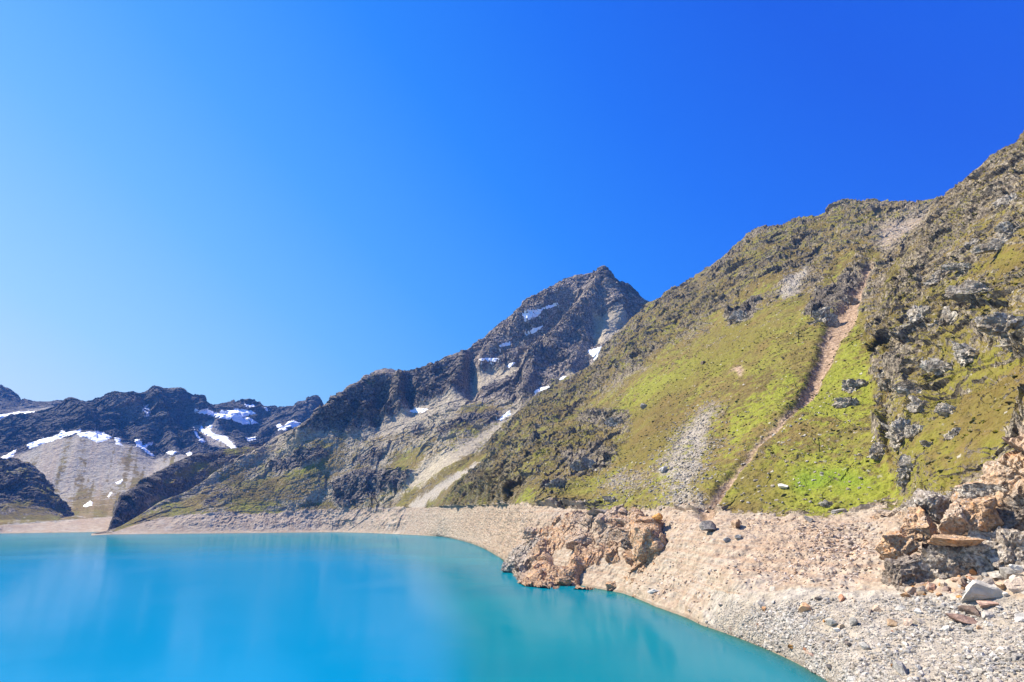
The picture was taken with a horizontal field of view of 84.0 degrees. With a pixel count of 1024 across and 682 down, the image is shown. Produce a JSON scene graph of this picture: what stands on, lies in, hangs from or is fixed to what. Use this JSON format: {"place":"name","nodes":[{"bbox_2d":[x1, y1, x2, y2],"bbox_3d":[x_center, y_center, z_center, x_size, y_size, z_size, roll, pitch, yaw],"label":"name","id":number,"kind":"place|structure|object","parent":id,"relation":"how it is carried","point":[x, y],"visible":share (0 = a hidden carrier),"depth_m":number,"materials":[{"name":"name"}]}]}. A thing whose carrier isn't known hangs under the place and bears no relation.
{"place":"outdoors","nodes":[
{"label":"outdoors","id":0,"kind":"place"},
{"bbox_2d":[0,457,74,520],"bbox_3d":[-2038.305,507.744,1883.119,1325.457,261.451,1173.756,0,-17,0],"label":"knoll","id":1,"kind":"structure","parent":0,"point":[27,489],"depth_m":1843.75,"materials":[{"name":"stone"}]},
{"bbox_2d":[0,385,323,533],"bbox_3d":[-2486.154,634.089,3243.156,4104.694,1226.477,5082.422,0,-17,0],"label":"mountain","id":2,"kind":"structure","parent":0,"point":[78,471],"depth_m":3312.28,"materials":[{"name":"stone"}]},
{"bbox_2d":[1,450,15,458],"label":"snow patch","id":3,"kind":"object","parent":2,"relation":"on","point":[9,455],"visible":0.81,"depth_m":2922.34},
{"bbox_2d":[0,411,34,418],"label":"snow patch","id":4,"kind":"object","parent":2,"relation":"on","point":[3,415],"visible":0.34,"depth_m":4231.99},
{"bbox_2d":[0,385,62,413],"bbox_3d":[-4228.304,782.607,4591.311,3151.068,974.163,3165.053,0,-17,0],"label":"distant summit","id":5,"kind":"structure","parent":2,"relation":"attached to","point":[11,401],"depth_m":4465.89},
{"bbox_2d":[27,429,80,448],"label":"snow patch","id":6,"kind":"object","parent":2,"relation":"on","point":[62,434],"visible":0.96,"depth_m":3087.06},
{"bbox_2d":[77,431,110,441],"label":"snow patch","id":7,"kind":"object","parent":2,"relation":"on","point":[97,436],"visible":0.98,"depth_m":3145.69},
{"bbox_2d":[135,439,153,455],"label":"snow patch","id":8,"kind":"object","parent":2,"relation":"on","point":[139,444],"visible":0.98,"depth_m":3303.64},
{"bbox_2d":[200,425,235,447],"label":"snow patch","id":9,"kind":"object","parent":2,"relation":"on","point":[209,432],"visible":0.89,"depth_m":3770.05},
{"bbox_2d":[194,408,255,419],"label":"snow patch","id":10,"kind":"object","parent":2,"relation":"on","point":[233,413],"visible":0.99,"depth_m":4084.43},
{"bbox_2d":[232,417,258,424],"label":"snow patch","id":11,"kind":"object","parent":2,"relation":"on","point":[241,420],"visible":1,"depth_m":4117.04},
{"bbox_2d":[276,420,299,430],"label":"snow patch","id":12,"kind":"object","parent":2,"relation":"on","point":[288,425],"visible":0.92,"depth_m":4158.90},
{"bbox_2d":[91,265,648,535],"bbox_3d":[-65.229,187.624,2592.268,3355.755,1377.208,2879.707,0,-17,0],"label":"mountain","id":13,"kind":"structure","parent":0,"point":[351,455],"depth_m":1989.36,"materials":[{"name":"stone"}]},
{"bbox_2d":[108,443,265,529],"bbox_3d":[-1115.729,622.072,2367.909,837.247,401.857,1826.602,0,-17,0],"label":"dark spur","id":14,"kind":"structure","parent":13,"relation":"attached to","point":[176,478],"depth_m":1905.42,"materials":[{"name":"stone"}]},
{"bbox_2d":[410,407,427,412],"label":"snow patch","id":15,"kind":"object","parent":13,"relation":"on","point":[416,410],"visible":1,"depth_m":2151.31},
{"bbox_2d":[481,358,500,363],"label":"snow patch","id":16,"kind":"object","parent":13,"relation":"on","point":[491,359],"visible":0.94,"depth_m":2418.77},
{"bbox_2d":[522,308,542,321],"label":"snow patch","id":17,"kind":"object","parent":13,"relation":"on","point":[529,314],"visible":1,"depth_m":2672.61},
{"bbox_2d":[525,325,542,335],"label":"snow patch","id":18,"kind":"object","parent":13,"relation":"on","point":[533,330],"visible":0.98,"depth_m":2616.42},
{"bbox_2d":[588,347,600,359],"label":"snow patch","id":19,"kind":"object","parent":13,"relation":"on","point":[594,352],"visible":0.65,"depth_m":2336.92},
{"bbox_2d":[370,368,395,374],"bbox_3d":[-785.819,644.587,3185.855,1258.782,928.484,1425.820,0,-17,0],"label":"peak","id":20,"kind":"structure","parent":0,"point":[384,370],"depth_m":3106.78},
{"bbox_2d":[0,532,819,681],"bbox_3d":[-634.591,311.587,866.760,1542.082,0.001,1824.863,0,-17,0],"label":"lake","id":21,"kind":"structure","parent":0,"point":[274,607],"depth_m":235.02,"materials":[{"name":"liquid"}]},
{"bbox_2d":[0,0,1023,406],"label":"sky","id":22,"kind":"structure","parent":0,"point":[278,203],"materials":[{"name":"blue"}]},
{"bbox_2d":[339,195,1023,681],"bbox_3d":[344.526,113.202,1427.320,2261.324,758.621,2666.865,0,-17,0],"label":"hillside","id":23,"kind":"structure","parent":0,"point":[833,253],"depth_m":513.88,"materials":[{"name":"plant"}]},
{"bbox_2d":[545,477,566,487],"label":"rock outcrop","id":24,"kind":"object","parent":23,"relation":"on","point":[554,483],"visible":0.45,"depth_m":528.77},
{"bbox_2d":[569,457,596,470],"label":"rock outcrop","id":25,"kind":"object","parent":23,"relation":"on","point":[584,463],"visible":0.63,"depth_m":574.62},
{"bbox_2d":[503,505,666,596],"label":"headland","id":26,"kind":"structure","parent":23,"relation":"attached to","point":[538,550],"depth_m":375.47,"materials":[{"name":"stone"}]},
{"bbox_2d":[501,561,514,572],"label":"rock block","id":27,"kind":"object","parent":26,"relation":"on","point":[508,567],"visible":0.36,"depth_m":437.66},
{"bbox_2d":[522,527,537,542],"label":"rock block","id":28,"kind":"object","parent":26,"relation":"on","point":[529,534],"visible":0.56,"depth_m":467.85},
{"bbox_2d":[526,568,548,576],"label":"rock block","id":29,"kind":"object","parent":26,"relation":"on","point":[533,571],"visible":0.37,"depth_m":376.04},
{"bbox_2d":[556,575,571,585],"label":"rock block","id":30,"kind":"object","parent":26,"relation":"on","point":[562,580],"visible":0.71,"depth_m":352.61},
{"bbox_2d":[565,534,593,550],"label":"rock block","id":31,"kind":"object","parent":26,"relation":"on","point":[583,539],"visible":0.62,"depth_m":395.08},
{"bbox_2d":[587,509,607,515],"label":"rock block","id":32,"kind":"object","parent":26,"relation":"on","point":[594,512],"visible":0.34,"depth_m":414.57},
{"bbox_2d":[595,513,611,545],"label":"rock block","id":33,"kind":"object","parent":26,"relation":"on","point":[603,527],"visible":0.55,"depth_m":384.35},
{"bbox_2d":[605,581,615,591],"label":"rock block","id":34,"kind":"object","parent":26,"relation":"on","point":[610,585],"visible":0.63,"depth_m":327.87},
{"bbox_2d":[611,514,623,527],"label":"rock block","id":35,"kind":"object","parent":26,"relation":"on","point":[614,523],"visible":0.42,"depth_m":382.14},
{"bbox_2d":[620,532,631,549],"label":"rock block","id":36,"kind":"object","parent":26,"relation":"on","point":[625,542],"visible":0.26,"depth_m":350.91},
{"bbox_2d":[633,525,656,562],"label":"rock block","id":37,"kind":"object","parent":26,"relation":"on","point":[643,538],"visible":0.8,"depth_m":315.35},
{"bbox_2d":[652,513,662,519],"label":"boulder","id":38,"kind":"object","parent":26,"relation":"on","point":[658,516],"visible":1,"depth_m":329.65,"materials":[{"name":"stone"}]},
{"bbox_2d":[602,496,614,501],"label":"rock outcrop","id":39,"kind":"object","parent":23,"relation":"on","point":[608,499],"visible":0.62,"depth_m":429.65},
{"bbox_2d":[605,417,622,426],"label":"rock outcrop","id":40,"kind":"object","parent":23,"relation":"on","point":[612,421],"visible":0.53,"depth_m":722.59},
{"bbox_2d":[452,503,898,622],"bbox_3d":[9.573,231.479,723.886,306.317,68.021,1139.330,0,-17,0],"label":"bank scree","id":41,"kind":"structure","parent":23,"relation":"on","point":[840,550],"depth_m":234.40,"materials":[{"name":"gravel"}]},
{"bbox_2d":[699,521,716,531],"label":"boulder","id":42,"kind":"object","parent":23,"relation":"on","point":[709,526],"visible":0.92,"depth_m":281.19,"materials":[{"name":"stone"}]},
{"bbox_2d":[577,390,887,512],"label":"slope scree","id":43,"kind":"structure","parent":23,"relation":"on","point":[691,475],"depth_m":406.39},
{"bbox_2d":[731,519,739,528],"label":"boulder","id":44,"kind":"object","parent":23,"relation":"on","point":[735,523],"visible":0.89,"depth_m":273.79,"materials":[{"name":"stone"}]},
{"bbox_2d":[728,309,746,322],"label":"rock outcrop","id":45,"kind":"object","parent":23,"relation":"on","point":[737,316],"visible":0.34,"depth_m":800.12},
{"bbox_2d":[564,136,1023,513],"bbox_3d":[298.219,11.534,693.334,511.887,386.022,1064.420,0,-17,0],"label":"alpine shrubs","id":46,"kind":"object","parent":23,"relation":"on","point":[932,439],"visible":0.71,"depth_m":453.50,"materials":[{"name":"plant"}]},
{"bbox_2d":[806,306,841,326],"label":"rock outcrop","id":47,"kind":"object","parent":23,"relation":"on","point":[824,315],"visible":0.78,"depth_m":608.91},
{"bbox_2d":[818,499,833,507],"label":"rock outcrop","id":48,"kind":"object","parent":23,"relation":"on","point":[824,503],"visible":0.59,"depth_m":275.67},
{"bbox_2d":[831,509,847,513],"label":"boulder","id":49,"kind":"object","parent":23,"relation":"on","point":[836,511],"visible":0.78,"depth_m":262.95,"materials":[{"name":"grey stone"}]},
{"bbox_2d":[831,397,859,408],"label":"rock outcrop","id":50,"kind":"object","parent":23,"relation":"on","point":[841,402],"visible":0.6,"depth_m":390.94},
{"bbox_2d":[839,294,859,304],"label":"rock outcrop","id":51,"kind":"object","parent":23,"relation":"on","point":[850,299],"visible":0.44,"depth_m":650.03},
{"bbox_2d":[849,617,857,625],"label":"boulder","id":52,"kind":"object","parent":23,"relation":"on","point":[853,621],"visible":1,"depth_m":159.22,"materials":[{"name":"grey stone"}]},
{"bbox_2d":[841,379,868,392],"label":"rock outcrop","id":53,"kind":"object","parent":23,"relation":"on","point":[850,385],"visible":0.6,"depth_m":411.87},
{"bbox_2d":[703,593,1023,681],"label":"beach gravel","id":54,"kind":"structure","parent":23,"relation":"on","point":[780,620],"depth_m":146.68,"materials":[{"name":"gravel"}]},
{"bbox_2d":[798,602,811,611],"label":"boulder","id":55,"kind":"object","parent":54,"relation":"on","point":[804,607],"visible":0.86,"depth_m":181.93,"materials":[{"name":"stone"}]},
{"bbox_2d":[826,618,836,625],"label":"boulder","id":56,"kind":"object","parent":54,"relation":"on","point":[830,622],"visible":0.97,"depth_m":165.07,"materials":[{"name":"white stone"}]},
{"bbox_2d":[912,618,925,623],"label":"boulder","id":57,"kind":"object","parent":54,"relation":"on","point":[918,621],"visible":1,"depth_m":148.78,"materials":[{"name":"beige stone"}]},
{"bbox_2d":[944,613,976,623],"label":"boulder","id":58,"kind":"object","parent":54,"relation":"on","point":[960,618],"visible":0.97,"depth_m":141.72,"materials":[{"name":"stone"}]},
{"bbox_2d":[976,601,998,607],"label":"boulder","id":59,"kind":"object","parent":54,"relation":"on","point":[984,604],"visible":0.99,"depth_m":145.69,"materials":[{"name":"stone"}]},
{"bbox_2d":[981,610,994,618],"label":"boulder","id":60,"kind":"object","parent":54,"relation":"on","point":[986,614],"visible":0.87,"depth_m":141.69,"materials":[{"name":"grey stone"}]},
{"bbox_2d":[1014,613,1023,621],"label":"boulder","id":61,"kind":"object","parent":54,"relation":"on","point":[1018,617],"visible":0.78,"depth_m":135.69,"materials":[{"name":"grey stone"}]},
{"bbox_2d":[859,642,870,649],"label":"boulder","id":62,"kind":"object","parent":23,"relation":"on","point":[864,646],"visible":0.98,"depth_m":145.09,"materials":[{"name":"grey stone"}]},
{"bbox_2d":[869,442,887,460],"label":"rock outcrop","id":63,"kind":"object","parent":23,"relation":"on","point":[876,452],"visible":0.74,"depth_m":302.93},
{"bbox_2d":[877,370,890,392],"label":"rock outcrop","id":64,"kind":"object","parent":23,"relation":"on","point":[882,384],"visible":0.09,"depth_m":369.04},
{"bbox_2d":[887,619,897,626],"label":"boulder","id":65,"kind":"object","parent":23,"relation":"on","point":[891,622],"visible":1,"depth_m":151.95,"materials":[{"name":"beige stone"}]},
{"bbox_2d":[880,417,910,451],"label":"rock outcrop","id":66,"kind":"object","parent":23,"relation":"on","point":[896,432],"visible":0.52,"depth_m":275.38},
{"bbox_2d":[874,530,920,559],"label":"rock block","id":67,"kind":"object","parent":23,"relation":"on","point":[896,544],"visible":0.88,"depth_m":186.00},
{"bbox_2d":[893,659,907,675],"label":"boulder","id":68,"kind":"object","parent":23,"relation":"on","point":[899,667],"visible":0.98,"depth_m":127.20,"materials":[{"name":"grey stone"}]},
{"bbox_2d":[891,380,921,394],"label":"rock outcrop","id":69,"kind":"object","parent":23,"relation":"on","point":[906,387],"visible":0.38,"depth_m":301.94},
{"bbox_2d":[881,554,933,591],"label":"rock block","id":70,"kind":"object","parent":23,"relation":"on","point":[905,569],"visible":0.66,"depth_m":174.64,"materials":[{"name":"stone"}]},
{"bbox_2d":[903,618,912,625],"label":"boulder","id":71,"kind":"object","parent":23,"relation":"on","point":[907,621],"visible":0.98,"depth_m":149.06,"materials":[{"name":"stone"}]},
{"bbox_2d":[906,587,915,594],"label":"boulder","id":72,"kind":"object","parent":23,"relation":"on","point":[911,590],"visible":0.88,"depth_m":168.11,"materials":[{"name":"stone"}]},
{"bbox_2d":[904,424,925,441],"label":"rock outcrop","id":73,"kind":"object","parent":23,"relation":"on","point":[912,431],"visible":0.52,"depth_m":259.00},
{"bbox_2d":[900,305,930,331],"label":"rock outcrop","id":74,"kind":"object","parent":23,"relation":"on","point":[915,313],"visible":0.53,"depth_m":399.98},
{"bbox_2d":[905,395,929,412],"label":"rock outcrop","id":75,"kind":"object","parent":23,"relation":"on","point":[916,405],"visible":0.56,"depth_m":280.94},
{"bbox_2d":[900,506,939,541],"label":"rock block","id":76,"kind":"object","parent":23,"relation":"on","point":[918,525],"visible":0.79,"depth_m":187.89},
{"bbox_2d":[916,585,928,591],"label":"boulder","id":77,"kind":"object","parent":23,"relation":"on","point":[921,588],"visible":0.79,"depth_m":165.81,"materials":[{"name":"beige stone"}]},
{"bbox_2d":[920,440,932,447],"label":"rock outcrop","id":78,"kind":"object","parent":23,"relation":"on","point":[925,443],"visible":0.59,"depth_m":237.09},
{"bbox_2d":[912,488,950,523],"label":"rock block","id":79,"kind":"object","parent":23,"relation":"on","point":[934,505],"visible":0.73,"depth_m":190.48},
{"bbox_2d":[918,357,953,374],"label":"rock outcrop","id":80,"kind":"object","parent":23,"relation":"on","point":[937,366],"visible":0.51,"depth_m":291.01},
{"bbox_2d":[923,270,950,286],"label":"rock outcrop","id":81,"kind":"object","parent":23,"relation":"on","point":[937,276],"visible":0.58,"depth_m":422.80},
{"bbox_2d":[914,544,960,579],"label":"rock block","id":82,"kind":"object","parent":23,"relation":"on","point":[936,561],"visible":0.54,"depth_m":171.38,"materials":[{"name":"stone"}]},
{"bbox_2d":[927,306,957,330],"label":"rock outcrop","id":83,"kind":"object","parent":23,"relation":"on","point":[947,317],"visible":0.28,"depth_m":323.21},
{"bbox_2d":[863,130,1023,575],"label":"rocky spur","id":84,"kind":"structure","parent":23,"relation":"attached to","point":[970,389],"depth_m":300.94,"materials":[{"name":"stone"}]},
{"bbox_2d":[896,454,914,492],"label":"rock outcrop","id":85,"kind":"object","parent":84,"relation":"on","point":[905,469],"visible":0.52,"depth_m":245.99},
{"bbox_2d":[934,402,956,417],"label":"rock outcrop","id":86,"kind":"object","parent":23,"relation":"on","point":[943,409],"visible":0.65,"depth_m":246.64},
{"bbox_2d":[943,427,961,439],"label":"rock outcrop","id":87,"kind":"object","parent":23,"relation":"on","point":[954,431],"visible":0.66,"depth_m":227.78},
{"bbox_2d":[927,534,984,546],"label":"rock block","id":88,"kind":"object","parent":23,"relation":"on","point":[953,540],"visible":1,"depth_m":169.12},
{"bbox_2d":[941,263,972,273],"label":"rock outcrop","id":89,"kind":"object","parent":23,"relation":"on","point":[963,267],"visible":0.48,"depth_m":406.11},
{"bbox_2d":[939,500,976,535],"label":"rock block","id":90,"kind":"object","parent":23,"relation":"on","point":[954,521],"visible":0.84,"depth_m":174.32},
{"bbox_2d":[957,577,967,586],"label":"boulder","id":91,"kind":"object","parent":23,"relation":"on","point":[962,582],"visible":0.76,"depth_m":158.35,"materials":[{"name":"stone"}]},
{"bbox_2d":[951,341,978,365],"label":"rock outcrop","id":92,"kind":"object","parent":23,"relation":"on","point":[964,354],"visible":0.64,"depth_m":270.95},
{"bbox_2d":[944,280,993,301],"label":"rock outcrop","id":93,"kind":"object","parent":23,"relation":"on","point":[962,291],"visible":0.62,"depth_m":308.62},
{"bbox_2d":[958,605,980,616],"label":"boulder","id":94,"kind":"object","parent":23,"relation":"on","point":[971,610],"visible":0.91,"depth_m":145.41,"materials":[{"name":"stone"}]},
{"bbox_2d":[964,626,974,632],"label":"boulder","id":95,"kind":"object","parent":23,"relation":"on","point":[969,629],"visible":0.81,"depth_m":136.44,"materials":[{"name":"grey stone"}]},
{"bbox_2d":[959,238,982,249],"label":"rock outcrop","id":96,"kind":"object","parent":23,"relation":"on","point":[973,241],"visible":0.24,"depth_m":437.70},
{"bbox_2d":[952,537,996,575],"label":"rock block","id":97,"kind":"object","parent":23,"relation":"on","point":[986,546],"visible":0.34,"depth_m":168.27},
{"bbox_2d":[961,526,1001,574],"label":"rock block","id":98,"kind":"object","parent":23,"relation":"on","point":[980,563],"visible":0.33,"depth_m":167.00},
{"bbox_2d":[960,495,1003,531],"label":"rock block","id":99,"kind":"object","parent":23,"relation":"on","point":[981,513],"visible":0.73,"depth_m":171.51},
{"bbox_2d":[954,483,1009,498],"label":"rock block","id":100,"kind":"object","parent":23,"relation":"on","point":[973,490],"visible":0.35,"depth_m":182.14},
{"bbox_2d":[962,579,1003,601],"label":"boulder","id":101,"kind":"object","parent":23,"relation":"on","point":[975,589],"visible":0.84,"depth_m":149.14,"materials":[{"name":"white stone"}]},
{"bbox_2d":[982,577,994,584],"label":"boulder","id":102,"kind":"object","parent":23,"relation":"on","point":[989,580],"visible":0.38,"depth_m":154.09,"materials":[{"name":"beige stone"}]},
{"bbox_2d":[970,238,1010,253],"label":"rock outcrop","id":103,"kind":"object","parent":23,"relation":"on","point":[994,244],"visible":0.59,"depth_m":379.85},
{"bbox_2d":[989,571,1002,577],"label":"boulder","id":104,"kind":"object","parent":23,"relation":"on","point":[994,574],"visible":0.77,"depth_m":156.95,"materials":[{"name":"grey stone"}]},
{"bbox_2d":[976,312,1023,338],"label":"rock outcrop","id":105,"kind":"object","parent":23,"relation":"on","point":[1002,324],"visible":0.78,"depth_m":242.17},
{"bbox_2d":[995,581,1005,589],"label":"boulder","id":106,"kind":"object","parent":23,"relation":"on","point":[1000,584],"visible":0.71,"depth_m":149.69,"materials":[{"name":"beige stone"}]},
{"bbox_2d":[982,460,1020,484],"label":"rock block","id":107,"kind":"object","parent":23,"relation":"on","point":[1004,474],"visible":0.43,"depth_m":180.53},
{"bbox_2d":[994,337,1012,349],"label":"rock outcrop","id":108,"kind":"object","parent":23,"relation":"on","point":[1005,342],"visible":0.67,"depth_m":239.84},
{"bbox_2d":[987,527,1023,569],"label":"rock block","id":109,"kind":"object","parent":23,"relation":"on","point":[1007,549],"visible":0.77,"depth_m":161.81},
{"bbox_2d":[992,193,1021,208],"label":"rock outcrop","id":110,"kind":"object","parent":23,"relation":"on","point":[1004,200],"visible":0.48,"depth_m":431.26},
{"bbox_2d":[994,221,1021,238],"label":"rock outcrop","id":111,"kind":"object","parent":23,"relation":"on","point":[1005,230],"visible":0.68,"depth_m":377.57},
{"bbox_2d":[999,567,1016,579],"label":"boulder","id":112,"kind":"object","parent":23,"relation":"on","point":[1006,573],"visible":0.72,"depth_m":154.08,"materials":[{"name":"grey stone"}]},
{"bbox_2d":[996,506,1023,531],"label":"rock block","id":113,"kind":"object","parent":23,"relation":"on","point":[1011,517],"visible":0.53,"depth_m":170.96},
{"bbox_2d":[1003,577,1023,592],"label":"boulder","id":114,"kind":"object","parent":23,"relation":"on","point":[1014,584],"visible":1,"depth_m":146.84,"materials":[{"name":"beige stone"}]},
{"bbox_2d":[1009,564,1023,572],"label":"boulder","id":115,"kind":"object","parent":23,"relation":"on","point":[1018,568],"visible":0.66,"depth_m":155.19,"materials":[{"name":"white stone"}]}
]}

